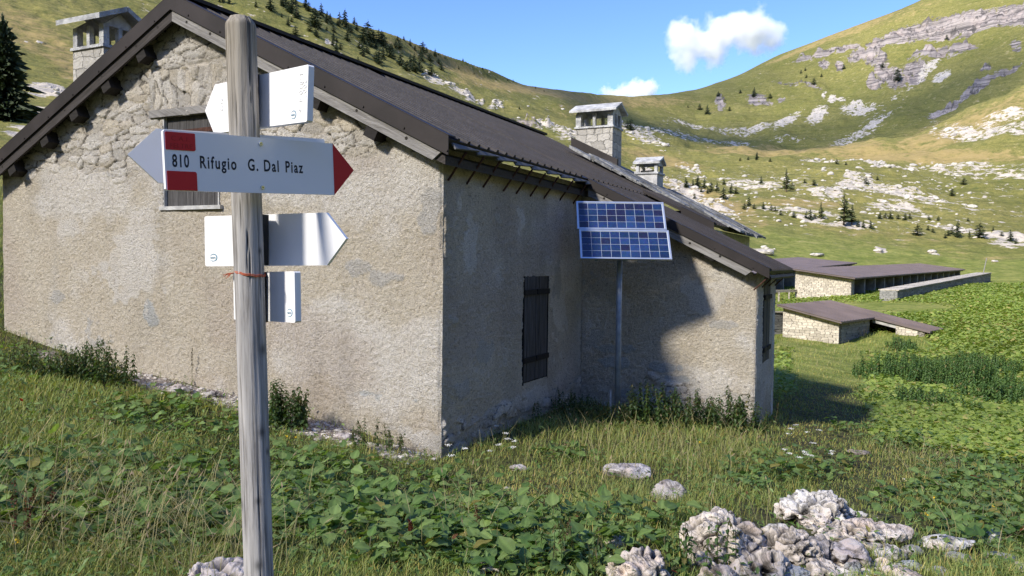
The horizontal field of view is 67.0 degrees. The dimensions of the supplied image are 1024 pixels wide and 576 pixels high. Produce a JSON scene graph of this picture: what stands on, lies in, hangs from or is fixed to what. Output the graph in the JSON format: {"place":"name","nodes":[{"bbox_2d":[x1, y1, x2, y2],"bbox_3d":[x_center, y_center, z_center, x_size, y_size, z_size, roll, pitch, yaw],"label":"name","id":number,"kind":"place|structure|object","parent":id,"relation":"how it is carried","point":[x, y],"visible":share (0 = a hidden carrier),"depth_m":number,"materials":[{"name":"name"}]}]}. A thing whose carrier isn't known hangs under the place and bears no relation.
{"place":"outdoors","nodes":[
{"label":"outdoors","id":0,"kind":"place"},
{"bbox_2d":[0,0,1023,575],"bbox_3d":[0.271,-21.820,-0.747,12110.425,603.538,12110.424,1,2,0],"label":"meadow and mountains","id":1,"kind":"structure","parent":0,"point":[862,108],"depth_m":334.64,"materials":[{"name":"green plant"}]},
{"bbox_2d":[0,12,46,122],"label":"conifer tree","id":2,"kind":"object","parent":1,"relation":"on","point":[15,106],"visible":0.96,"depth_m":58.78,"materials":[{"name":"green plant"}]},
{"bbox_2d":[10,480,55,557],"bbox_3d":[-2.540,1.221,4.103,0.213,0.418,0.076,0,2,-27],"label":"seed stalk","id":3,"kind":"object","parent":1,"relation":"on","point":[27,524],"visible":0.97,"depth_m":4.08,"materials":[{"name":"green plant"}]},
{"bbox_2d":[0,342,78,382],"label":"nettle clump","id":4,"kind":"object","parent":1,"relation":"on","point":[32,358],"visible":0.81,"depth_m":9.45,"materials":[{"name":"green plant"}]},
{"bbox_2d":[45,341,85,382],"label":"nettle clump","id":5,"kind":"object","parent":1,"relation":"on","point":[52,362],"visible":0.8,"depth_m":9.57,"materials":[{"name":"green plant"}]},
{"bbox_2d":[61,337,140,387],"bbox_3d":[-5.196,0.945,9.704,0.910,0.659,0.756,1,2,0],"label":"nettle clump","id":6,"kind":"object","parent":1,"relation":"on","point":[97,363],"visible":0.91,"depth_m":9.76,"materials":[{"name":"green plant"}]},
{"bbox_2d":[165,383,192,393],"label":"stone","id":7,"kind":"object","parent":1,"relation":"on","point":[181,386],"visible":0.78,"depth_m":9.80,"materials":[{"name":"stone"}]},
{"bbox_2d":[203,390,220,397],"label":"stone","id":8,"kind":"object","parent":1,"relation":"on","point":[215,393],"visible":0.96,"depth_m":9.80,"materials":[{"name":"stone"}]},
{"bbox_2d":[187,556,243,575],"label":"boulder","id":9,"kind":"object","parent":1,"relation":"on","point":[226,564],"visible":0.74,"depth_m":3.78,"materials":[{"name":"stone"}]},
{"bbox_2d":[203,427,239,457],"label":"nettle clump","id":10,"kind":"object","parent":1,"relation":"on","point":[217,440],"visible":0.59,"depth_m":7.03,"materials":[{"name":"green plant"}]},
{"bbox_2d":[226,455,234,483],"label":"seed stalk","id":11,"kind":"object","parent":1,"relation":"on","point":[229,460],"visible":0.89,"depth_m":5.47,"materials":[{"name":"green plant"}]},
{"bbox_2d":[127,14,353,575],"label":"signpost","id":12,"kind":"object","parent":1,"relation":"on","point":[240,158],"visible":1,"depth_m":2.17,"materials":[{"name":"grey wood"}]},
{"bbox_2d":[265,0,277,11],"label":"conifer tree","id":13,"kind":"object","parent":1,"relation":"on","point":[270,4],"visible":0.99,"depth_m":329.71,"materials":[{"name":"green plant"}]},
{"bbox_2d":[268,379,311,430],"bbox_3d":[-2.572,1.338,8.858,0.531,0.620,0.604,0,2,-20],"label":"nettle clump","id":14,"kind":"object","parent":1,"relation":"on","point":[298,411],"visible":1,"depth_m":8.82,"materials":[{"name":"green plant"}]},
{"bbox_2d":[286,0,295,13],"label":"conifer tree","id":15,"kind":"object","parent":1,"relation":"on","point":[291,8],"visible":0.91,"depth_m":341.83,"materials":[{"name":"green plant"}]},
{"bbox_2d":[292,2,301,18],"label":"conifer tree","id":16,"kind":"object","parent":1,"relation":"on","point":[295,15],"visible":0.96,"depth_m":337.76,"materials":[{"name":"green plant"}]},
{"bbox_2d":[304,10,322,28],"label":"conifer tree","id":17,"kind":"object","parent":1,"relation":"on","point":[313,18],"visible":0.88,"depth_m":336.84,"materials":[{"name":"green plant"}]},
{"bbox_2d":[336,12,343,26],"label":"conifer tree","id":18,"kind":"object","parent":1,"relation":"on","point":[339,23],"visible":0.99,"depth_m":370.41,"materials":[{"name":"green plant"}]},
{"bbox_2d":[334,432,351,440],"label":"stone","id":19,"kind":"object","parent":1,"relation":"on","point":[344,436],"visible":0.66,"depth_m":8.58,"materials":[{"name":"stone"}]},
{"bbox_2d":[358,43,366,56],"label":"conifer tree","id":20,"kind":"object","parent":1,"relation":"on","point":[363,52],"visible":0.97,"depth_m":335.11,"materials":[{"name":"green plant"}]},
{"bbox_2d":[357,27,370,43],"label":"conifer tree","id":21,"kind":"object","parent":1,"relation":"on","point":[362,36],"visible":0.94,"depth_m":372.76,"materials":[{"name":"green plant"}]},
{"bbox_2d":[362,21,374,38],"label":"conifer tree","id":22,"kind":"object","parent":1,"relation":"on","point":[368,32],"visible":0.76,"depth_m":379.82,"materials":[{"name":"green plant"}]},
{"bbox_2d":[350,419,391,451],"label":"nettle clump","id":23,"kind":"object","parent":1,"relation":"on","point":[353,438],"visible":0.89,"depth_m":8.40,"materials":[{"name":"green plant"}]},
{"bbox_2d":[372,46,384,65],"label":"conifer tree","id":24,"kind":"object","parent":1,"relation":"on","point":[377,60],"visible":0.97,"depth_m":337.48,"materials":[{"name":"green plant"}]},
{"bbox_2d":[384,44,397,58],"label":"conifer tree","id":25,"kind":"object","parent":1,"relation":"on","point":[391,54],"visible":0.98,"depth_m":370.39,"materials":[{"name":"green plant"}]},
{"bbox_2d":[0,0,794,457],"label":"stone hut","id":26,"kind":"object","parent":1,"relation":"on","point":[462,286],"visible":0.76,"depth_m":10.63,"materials":[{"name":"beige stone"}]},
{"bbox_2d":[388,430,406,453],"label":"nettle clump","id":27,"kind":"object","parent":1,"relation":"on","point":[390,440],"visible":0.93,"depth_m":8.54,"materials":[{"name":"green plant"}]},
{"bbox_2d":[396,52,405,66],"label":"conifer tree","id":28,"kind":"object","parent":1,"relation":"on","point":[400,63],"visible":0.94,"depth_m":365.41,"materials":[{"name":"green plant"}]},
{"bbox_2d":[401,60,412,71],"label":"conifer tree","id":29,"kind":"object","parent":1,"relation":"on","point":[406,68],"visible":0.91,"depth_m":356.08,"materials":[{"name":"green plant"}]},
{"bbox_2d":[407,519,415,545],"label":"seed stalk","id":30,"kind":"object","parent":1,"relation":"on","point":[410,526],"visible":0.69,"depth_m":4.42,"materials":[{"name":"brown plant"}]},
{"bbox_2d":[410,59,421,72],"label":"conifer tree","id":31,"kind":"object","parent":1,"relation":"on","point":[415,68],"visible":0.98,"depth_m":370.16,"materials":[{"name":"green plant"}]},
{"bbox_2d":[418,42,428,52],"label":"conifer tree","id":32,"kind":"object","parent":1,"relation":"on","point":[423,48],"visible":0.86,"depth_m":419.65,"materials":[{"name":"green plant"}]},
{"bbox_2d":[427,63,437,75],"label":"conifer tree","id":33,"kind":"object","parent":1,"relation":"on","point":[431,72],"visible":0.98,"depth_m":380.85,"materials":[{"name":"green plant"}]},
{"bbox_2d":[467,562,499,575],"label":"boulder","id":34,"kind":"object","parent":1,"relation":"on","point":[485,567],"visible":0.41,"depth_m":4.12,"materials":[{"name":"stone"}]},
{"bbox_2d":[91,370,904,575],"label":"gravel","id":35,"kind":"structure","parent":1,"relation":"on","point":[842,571],"depth_m":8.83,"materials":[{"name":"grey gravel"}]},
{"bbox_2d":[0,338,1023,575],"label":"dock leaves","id":36,"kind":"object","parent":1,"relation":"on","point":[363,490],"visible":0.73,"depth_m":5.42,"materials":[{"name":"green plant"}]},
{"bbox_2d":[0,176,1023,575],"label":"grass","id":37,"kind":"structure","parent":1,"relation":"on","point":[280,564],"depth_m":7.25,"materials":[{"name":"green plant"}]},
{"bbox_2d":[0,333,1023,575],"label":"dry grass","id":38,"kind":"structure","parent":1,"relation":"on","point":[114,519],"depth_m":4.74,"materials":[{"name":"green plant"}]},
{"bbox_2d":[0,244,1023,575],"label":"weeds","id":39,"kind":"object","parent":1,"relation":"on","point":[152,558],"visible":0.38,"depth_m":6.18,"materials":[{"name":"green plant"}]},
{"bbox_2d":[495,545,531,575],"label":"nettle clump","id":40,"kind":"object","parent":1,"relation":"on","point":[525,563],"visible":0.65,"depth_m":4.14,"materials":[{"name":"green plant"}]},
{"bbox_2d":[49,41,979,254],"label":"limestone scree","id":41,"kind":"structure","parent":1,"relation":"on","point":[812,191],"depth_m":293.76,"materials":[{"name":"grey stone"}]},
{"bbox_2d":[509,464,526,471],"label":"stone","id":42,"kind":"object","parent":1,"relation":"on","point":[519,466],"visible":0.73,"depth_m":7.95,"materials":[{"name":"stone"}]},
{"bbox_2d":[531,401,545,423],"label":"nettle clump","id":43,"kind":"object","parent":1,"relation":"on","point":[534,410],"visible":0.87,"depth_m":10.68,"materials":[{"name":"green plant"}]},
{"bbox_2d":[563,516,571,547],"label":"seed stalk","id":44,"kind":"object","parent":1,"relation":"on","point":[566,530],"visible":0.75,"depth_m":4.56,"materials":[{"name":"green plant"}]},
{"bbox_2d":[540,517,602,575],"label":"nettle clump","id":45,"kind":"object","parent":1,"relation":"on","point":[595,551],"visible":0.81,"depth_m":4.31,"materials":[{"name":"green plant"}]},
{"bbox_2d":[550,390,600,419],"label":"nettle clump","id":46,"kind":"object","parent":1,"relation":"on","point":[570,403],"visible":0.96,"depth_m":11.27,"materials":[{"name":"green plant"}]},
{"bbox_2d":[597,400,630,427],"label":"nettle clump","id":47,"kind":"object","parent":1,"relation":"on","point":[603,415],"visible":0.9,"depth_m":10.74,"materials":[{"name":"green plant"}]},
{"bbox_2d":[605,536,628,549],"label":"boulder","id":48,"kind":"object","parent":1,"relation":"on","point":[613,541],"visible":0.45,"depth_m":4.93,"materials":[{"name":"stone"}]},
{"bbox_2d":[576,201,671,419],"bbox_3d":[1.572,0.430,11.136,1.303,3.378,0.653,1,2,0],"label":"solar panel","id":49,"kind":"object","parent":1,"relation":"on","point":[620,232],"visible":0.93,"depth_m":11.11,"materials":[{"name":"glass"}]},
{"bbox_2d":[602,463,650,478],"bbox_3d":[1.126,1.799,7.596,0.490,0.174,0.471,1,2,0],"label":"stone","id":50,"kind":"object","parent":1,"relation":"on","point":[620,468],"visible":0.74,"depth_m":7.46,"materials":[{"name":"stone"}]},
{"bbox_2d":[627,119,636,130],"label":"conifer tree","id":51,"kind":"object","parent":1,"relation":"on","point":[631,127],"visible":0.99,"depth_m":508.55,"materials":[{"name":"green plant"}]},
{"bbox_2d":[605,546,670,575],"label":"boulder","id":52,"kind":"object","parent":1,"relation":"on","point":[643,561],"visible":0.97,"depth_m":4.23,"materials":[{"name":"stone"}]},
{"bbox_2d":[621,378,674,429],"bbox_3d":[1.931,1.660,11.013,0.790,0.714,1.042,1,2,0],"label":"nettle clump","id":53,"kind":"object","parent":1,"relation":"on","point":[634,407],"visible":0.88,"depth_m":10.90,"materials":[{"name":"green plant"}]},
{"bbox_2d":[650,479,686,499],"bbox_3d":[1.331,1.736,6.590,0.316,0.208,0.247,1,2,3],"label":"stone","id":54,"kind":"object","parent":1,"relation":"on","point":[668,486],"visible":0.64,"depth_m":6.53,"materials":[{"name":"stone"}]},
{"bbox_2d":[663,515,714,575],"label":"nettle clump","id":55,"kind":"object","parent":1,"relation":"on","point":[685,564],"visible":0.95,"depth_m":4.38,"materials":[{"name":"green plant"}]},
{"bbox_2d":[663,387,723,430],"bbox_3d":[2.554,1.701,10.938,0.918,0.685,0.697,1,2,0],"label":"nettle clump","id":56,"kind":"object","parent":1,"relation":"on","point":[698,406],"visible":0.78,"depth_m":10.91,"materials":[{"name":"green plant"}]},
{"bbox_2d":[691,551,715,573],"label":"boulder","id":57,"kind":"object","parent":1,"relation":"on","point":[700,554],"visible":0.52,"depth_m":4.47,"materials":[{"name":"stone"}]},
{"bbox_2d":[697,564,737,575],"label":"boulder","id":58,"kind":"object","parent":1,"relation":"on","point":[725,569],"visible":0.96,"depth_m":4.29,"materials":[{"name":"stone"}]},
{"bbox_2d":[679,506,765,564],"bbox_3d":[1.301,1.577,4.779,0.535,0.421,0.381,0,2,-11],"label":"boulder","id":59,"kind":"object","parent":1,"relation":"on","point":[699,524],"visible":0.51,"depth_m":4.66,"materials":[{"name":"stone"}]},
{"bbox_2d":[712,514,740,564],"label":"nettle clump","id":60,"kind":"object","parent":1,"relation":"on","point":[726,557],"visible":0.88,"depth_m":4.55,"materials":[{"name":"green plant"}]},
{"bbox_2d":[708,384,762,433],"bbox_3d":[3.158,1.728,11.037,0.745,0.699,0.746,1,2,0],"label":"nettle clump","id":61,"kind":"object","parent":1,"relation":"on","point":[736,415],"visible":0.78,"depth_m":10.88,"materials":[{"name":"green plant"}]},
{"bbox_2d":[742,539,761,556],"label":"boulder","id":62,"kind":"object","parent":1,"relation":"on","point":[753,547],"visible":0.21,"depth_m":4.62,"materials":[{"name":"stone"}]},
{"bbox_2d":[748,406,769,433],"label":"nettle clump","id":63,"kind":"object","parent":1,"relation":"on","point":[765,427],"visible":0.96,"depth_m":10.84,"materials":[{"name":"green plant"}]},
{"bbox_2d":[729,548,790,575],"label":"boulder","id":64,"kind":"object","parent":1,"relation":"on","point":[772,562],"visible":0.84,"depth_m":4.36,"materials":[{"name":"stone"}]},
{"bbox_2d":[758,250,773,254],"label":"meadow rock","id":65,"kind":"object","parent":1,"relation":"on","point":[768,252],"visible":0.83,"depth_m":117.06,"materials":[{"name":"stone"}]},
{"bbox_2d":[761,523,787,533],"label":"boulder","id":66,"kind":"object","parent":1,"relation":"on","point":[764,529],"visible":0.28,"depth_m":5.47,"materials":[{"name":"stone"}]},
{"bbox_2d":[775,311,782,333],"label":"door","id":67,"kind":"structure","parent":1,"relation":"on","point":[778,322],"depth_m":42.98,"materials":[{"name":"grey wood"}]},
{"bbox_2d":[776,168,795,191],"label":"larch tree","id":68,"kind":"object","parent":1,"relation":"on","point":[786,186],"visible":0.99,"depth_m":252.60,"materials":[{"name":"green plant"}]},
{"bbox_2d":[776,289,797,300],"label":"pale rail","id":69,"kind":"object","parent":1,"relation":"on","point":[788,291],"visible":0.4,"depth_m":67.20,"materials":[{"name":"wood"}]},
{"bbox_2d":[761,526,824,567],"bbox_3d":[1.704,1.621,4.798,0.459,0.312,0.296,1,2,1],"label":"boulder","id":70,"kind":"object","parent":1,"relation":"on","point":[793,545],"visible":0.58,"depth_m":4.72,"materials":[{"name":"stone"}]},
{"bbox_2d":[784,564,809,575],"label":"boulder","id":71,"kind":"object","parent":1,"relation":"on","point":[795,570],"visible":0.53,"depth_m":4.37,"materials":[{"name":"stone"}]},
{"bbox_2d":[752,257,856,289],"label":"long shed","id":72,"kind":"structure","parent":1,"relation":"on","point":[797,262],"depth_m":87.41,"materials":[{"name":"metal"}]},
{"bbox_2d":[774,489,850,528],"bbox_3d":[2.375,1.784,6.072,0.607,0.367,0.501,0,2,-8],"label":"boulder","id":73,"kind":"object","parent":1,"relation":"on","point":[826,506],"visible":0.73,"depth_m":5.98,"materials":[{"name":"stone"}]},
{"bbox_2d":[815,202,825,218],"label":"larch tree","id":74,"kind":"object","parent":1,"relation":"on","point":[821,215],"visible":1,"depth_m":183.44,"materials":[{"name":"green plant"}]},
{"bbox_2d":[808,533,835,562],"bbox_3d":[2.000,1.703,5.030,0.217,0.213,0.172,1,2,4],"label":"boulder","id":75,"kind":"object","parent":1,"relation":"on","point":[826,544],"visible":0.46,"depth_m":4.99,"materials":[{"name":"stone"}]},
{"bbox_2d":[806,558,839,575],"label":"boulder","id":76,"kind":"object","parent":1,"relation":"on","point":[813,565],"visible":0.86,"depth_m":4.52,"materials":[{"name":"stone"}]},
{"bbox_2d":[834,194,856,225],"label":"larch tree","id":77,"kind":"object","parent":1,"relation":"on","point":[845,217],"visible":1,"depth_m":176.81,"materials":[{"name":"green plant"}]},
{"bbox_2d":[831,538,871,567],"bbox_3d":[2.189,1.727,5.001,0.276,0.201,0.209,1,2,7],"label":"boulder","id":78,"kind":"object","parent":1,"relation":"on","point":[848,550],"visible":0.69,"depth_m":4.96,"materials":[{"name":"stone"}]},
{"bbox_2d":[844,561,860,573],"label":"boulder","id":79,"kind":"object","parent":1,"relation":"on","point":[854,565],"visible":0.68,"depth_m":4.80,"materials":[{"name":"stone"}]},
{"bbox_2d":[848,204,858,224],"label":"larch tree","id":80,"kind":"object","parent":1,"relation":"on","point":[852,215],"visible":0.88,"depth_m":178.00,"materials":[{"name":"green plant"}]},
{"bbox_2d":[847,449,869,455],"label":"stone","id":81,"kind":"object","parent":1,"relation":"on","point":[863,451],"visible":0.77,"depth_m":10.08,"materials":[{"name":"stone"}]},
{"bbox_2d":[777,300,942,343],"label":"shed","id":82,"kind":"structure","parent":1,"relation":"on","point":[831,321],"depth_m":41.96,"materials":[{"name":"stone"}]},
{"bbox_2d":[811,517,913,544],"bbox_3d":[2.598,1.818,5.720,0.774,0.198,0.395,1,2,-2],"label":"rock slab","id":83,"kind":"object","parent":1,"relation":"on","point":[847,527],"visible":0.73,"depth_m":5.66,"materials":[{"name":"stone"}]},
{"bbox_2d":[862,542,882,549],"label":"stone","id":84,"kind":"object","parent":1,"relation":"on","point":[871,545],"visible":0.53,"depth_m":5.48,"materials":[{"name":"stone"}]},
{"bbox_2d":[793,263,964,297],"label":"long shed","id":85,"kind":"structure","parent":1,"relation":"on","point":[815,282],"depth_m":70.50,"materials":[{"name":"stone"}]},
{"bbox_2d":[874,557,890,566],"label":"stone","id":86,"kind":"object","parent":1,"relation":"on","point":[880,561],"visible":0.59,"depth_m":5.06,"materials":[{"name":"stone"}]},
{"bbox_2d":[872,543,907,560],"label":"stone","id":87,"kind":"object","parent":1,"relation":"on","point":[887,546],"visible":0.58,"depth_m":5.29,"materials":[{"name":"stone"}]},
{"bbox_2d":[892,68,903,80],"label":"conifer tree","id":88,"kind":"object","parent":1,"relation":"on","point":[897,77],"visible":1,"depth_m":695.28,"materials":[{"name":"green plant"}]},
{"bbox_2d":[773,281,1023,463],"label":"field leaves","id":89,"kind":"object","parent":1,"relation":"on","point":[956,332],"visible":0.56,"depth_m":28.02,"materials":[{"name":"green plant"}]},
{"bbox_2d":[882,335,918,351],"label":"nettle thicket","id":90,"kind":"object","parent":1,"relation":"on","point":[904,344],"visible":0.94,"depth_m":37.98,"materials":[{"name":"green plant"}]},
{"bbox_2d":[879,565,921,575],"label":"stone","id":91,"kind":"object","parent":1,"relation":"on","point":[908,572],"visible":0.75,"depth_m":4.85,"materials":[{"name":"stone"}]},
{"bbox_2d":[849,349,959,378],"bbox_3d":[15.094,2.995,28.981,5.152,1.303,5.177,0,2,-18],"label":"nettle thicket","id":92,"kind":"object","parent":1,"relation":"on","point":[893,367],"visible":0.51,"depth_m":29.19,"materials":[{"name":"green plant"}]},
{"bbox_2d":[899,560,924,570],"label":"stone","id":93,"kind":"object","parent":1,"relation":"on","point":[910,563],"visible":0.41,"depth_m":5.15,"materials":[{"name":"stone"}]},
{"bbox_2d":[903,544,924,554],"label":"stone","id":94,"kind":"object","parent":1,"relation":"on","point":[905,547],"visible":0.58,"depth_m":5.54,"materials":[{"name":"stone"}]},
{"bbox_2d":[910,224,923,235],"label":"conifer tree","id":95,"kind":"object","parent":1,"relation":"on","point":[917,228],"visible":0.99,"depth_m":172.43,"materials":[{"name":"green plant"}]},
{"bbox_2d":[857,382,987,408],"bbox_3d":[9.662,2.523,17.788,2.672,0.707,2.587,0,2,-28],"label":"nettle thicket","id":96,"kind":"object","parent":1,"relation":"on","point":[912,395],"visible":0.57,"depth_m":17.46,"materials":[{"name":"green plant"}]},
{"bbox_2d":[878,272,990,300],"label":"field wall","id":97,"kind":"structure","parent":1,"relation":"on","point":[896,292],"depth_m":67.81,"materials":[{"name":"grey stone"}]},
{"bbox_2d":[926,566,952,575],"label":"stone","id":98,"kind":"object","parent":1,"relation":"on","point":[935,567],"visible":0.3,"depth_m":5.13,"materials":[{"name":"stone"}]},
{"bbox_2d":[863,355,1023,389],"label":"nettle thicket","id":99,"kind":"object","parent":1,"relation":"on","point":[938,376],"visible":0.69,"depth_m":25.16,"materials":[{"name":"green plant"}]},
{"bbox_2d":[917,533,975,551],"bbox_3d":[3.320,1.960,5.929,0.498,0.152,0.299,0,2,-13],"label":"stone","id":100,"kind":"object","parent":1,"relation":"on","point":[966,543],"visible":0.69,"depth_m":5.84,"materials":[{"name":"stone"}]},
{"bbox_2d":[952,219,963,237],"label":"conifer tree","id":101,"kind":"object","parent":1,"relation":"on","point":[957,234],"visible":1,"depth_m":169.47,"materials":[{"name":"green plant"}]},
{"bbox_2d":[944,551,971,562],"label":"stone","id":102,"kind":"object","parent":1,"relation":"on","point":[949,552],"visible":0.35,"depth_m":5.62,"materials":[{"name":"stone"}]},
{"bbox_2d":[932,349,1023,373],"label":"nettle thicket","id":103,"kind":"object","parent":1,"relation":"on","point":[1000,363],"visible":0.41,"depth_m":30.28,"materials":[{"name":"green plant"}]},
{"bbox_2d":[972,223,987,237],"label":"conifer tree","id":104,"kind":"object","parent":1,"relation":"on","point":[980,234],"visible":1,"depth_m":167.38,"materials":[{"name":"green plant"}]},
{"bbox_2d":[945,375,1023,403],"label":"nettle thicket","id":105,"kind":"object","parent":1,"relation":"on","point":[997,392],"visible":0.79,"depth_m":19.63,"materials":[{"name":"green plant"}]},
{"bbox_2d":[973,529,1002,542],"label":"stone","id":106,"kind":"object","parent":1,"relation":"on","point":[995,534],"visible":0.26,"depth_m":6.41,"materials":[{"name":"stone"}]},
{"bbox_2d":[982,551,1016,561],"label":"stone","id":107,"kind":"object","parent":1,"relation":"on","point":[991,552],"visible":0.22,"depth_m":5.79,"materials":[{"name":"stone"}]},
{"bbox_2d":[297,0,919,96],"label":"sky","id":108,"kind":"structure","parent":0,"point":[630,48],"materials":[{"name":"blue"}]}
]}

